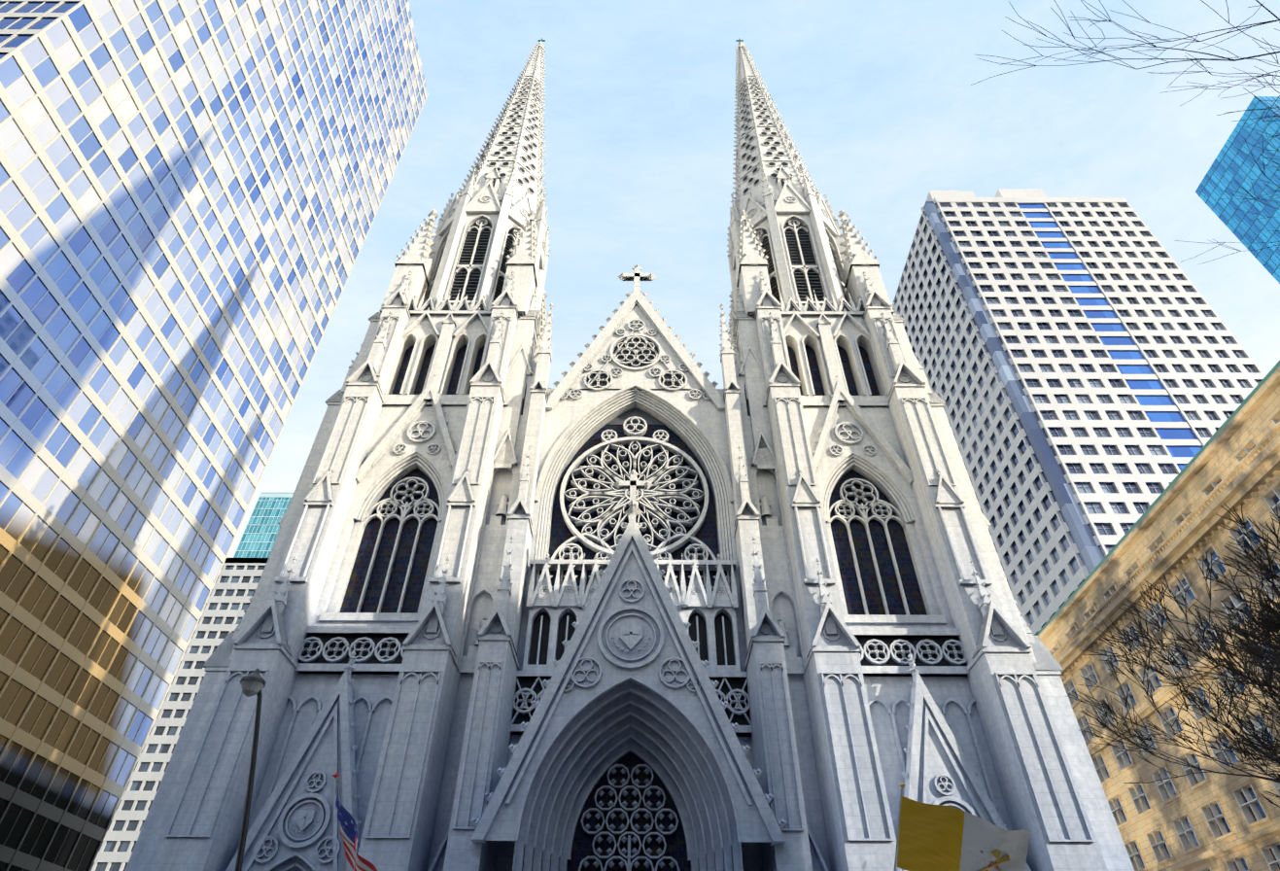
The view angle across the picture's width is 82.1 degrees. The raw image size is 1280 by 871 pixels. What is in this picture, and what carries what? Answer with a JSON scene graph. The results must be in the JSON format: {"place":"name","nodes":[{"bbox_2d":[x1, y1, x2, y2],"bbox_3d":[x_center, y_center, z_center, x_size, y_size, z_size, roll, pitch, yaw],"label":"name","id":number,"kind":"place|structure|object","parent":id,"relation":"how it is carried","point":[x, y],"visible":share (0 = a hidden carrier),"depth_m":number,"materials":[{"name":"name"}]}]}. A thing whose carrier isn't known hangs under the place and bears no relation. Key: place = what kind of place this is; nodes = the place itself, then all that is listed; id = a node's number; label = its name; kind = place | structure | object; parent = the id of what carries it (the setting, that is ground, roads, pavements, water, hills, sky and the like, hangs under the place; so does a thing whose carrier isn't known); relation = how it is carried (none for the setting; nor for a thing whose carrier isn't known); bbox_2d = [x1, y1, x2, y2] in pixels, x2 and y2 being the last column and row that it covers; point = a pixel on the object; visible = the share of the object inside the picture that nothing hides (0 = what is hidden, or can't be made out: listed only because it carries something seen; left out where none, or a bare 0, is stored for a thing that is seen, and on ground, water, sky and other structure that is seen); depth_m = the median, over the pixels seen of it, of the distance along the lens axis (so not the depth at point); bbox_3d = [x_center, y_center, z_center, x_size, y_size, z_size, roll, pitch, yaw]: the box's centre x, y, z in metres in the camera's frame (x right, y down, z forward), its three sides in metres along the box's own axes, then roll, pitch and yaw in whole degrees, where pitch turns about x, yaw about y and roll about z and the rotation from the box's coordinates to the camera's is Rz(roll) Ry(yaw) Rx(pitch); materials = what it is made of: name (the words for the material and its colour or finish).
{"place":"outdoors","nodes":[
{"label":"outdoors","id":0,"kind":"place"},
{"bbox_2d":[226,0,1279,557],"label":"sky","id":1,"kind":"structure","parent":0,"point":[880,104],"materials":[{"name":"blue"}]},
{"bbox_2d":[1066,501,1279,807],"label":"corner tree","id":2,"kind":"object","parent":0,"point":[1267,624],"visible":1,"depth_m":21.41,"materials":[{"name":"brown plant"}]},
{"bbox_2d":[1195,96,1279,283],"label":"teal tower","id":3,"kind":"structure","parent":0,"point":[1230,163],"depth_m":196.30,"materials":[{"name":"teal glass"}]},
{"label":"ground","id":4,"kind":"structure","parent":0,"visible":0},
{"bbox_2d":[90,557,268,870],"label":"office block","id":5,"kind":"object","parent":4,"relation":"on","point":[232,593],"visible":0.04,"depth_m":152.98,"materials":[{"name":"white concrete"}]},
{"bbox_2d":[0,0,428,870],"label":"skyscraper","id":6,"kind":"structure","parent":4,"relation":"on","point":[192,192],"depth_m":72.13,"materials":[{"name":"blue glass"}]},
{"bbox_2d":[233,492,293,557],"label":"glass tower","id":7,"kind":"structure","parent":4,"relation":"on","point":[260,533],"depth_m":278.71,"materials":[{"name":"teal glass"}]},
{"bbox_2d":[124,37,551,870],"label":"church tower","id":8,"kind":"structure","parent":4,"relation":"on","point":[348,637],"depth_m":36.23,"materials":[{"name":"stone"}]},
{"bbox_2d":[333,771,377,870],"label":"us flag","id":9,"kind":"object","parent":8,"relation":"attached to","point":[349,834],"visible":1,"depth_m":22.78,"materials":[{"name":"multicoloured fabric"}]},
{"bbox_2d":[427,264,830,870],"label":"church facade","id":10,"kind":"structure","parent":4,"relation":"on","point":[632,694],"depth_m":32.52,"materials":[{"name":"marble"},{"name":"glass"}]},
{"bbox_2d":[726,37,1134,870],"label":"church tower","id":11,"kind":"structure","parent":4,"relation":"on","point":[932,670],"depth_m":36.59,"materials":[{"name":"stone"}]},
{"bbox_2d":[894,782,1030,870],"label":"flag","id":12,"kind":"object","parent":11,"relation":"attached to","point":[930,837],"visible":1,"depth_m":22.56,"materials":[{"name":"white fabric"}]},
{"bbox_2d":[892,188,1265,635],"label":"white tower","id":13,"kind":"structure","parent":4,"relation":"on","point":[1094,374],"depth_m":131.38,"materials":[{"name":"concrete"}]},
{"bbox_2d":[1035,360,1279,870],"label":"building","id":14,"kind":"structure","parent":4,"relation":"on","point":[1206,821],"depth_m":65.33,"materials":[{"name":"stone"}]},
{"bbox_3d":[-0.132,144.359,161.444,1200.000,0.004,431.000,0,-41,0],"label":"road","id":15,"kind":"structure","parent":0,"visible":0},
{"bbox_2d":[234,668,266,870],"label":"street lamp","id":16,"kind":"object","parent":15,"relation":"on","point":[253,683],"visible":1,"depth_m":16.74,"materials":[{"name":"grey metal"}]},
{"bbox_2d":[970,0,1279,264],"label":"avenue tree","id":17,"kind":"object","parent":15,"relation":"on","point":[1227,58],"visible":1,"depth_m":17.56,"materials":[{"name":"brown plant"}]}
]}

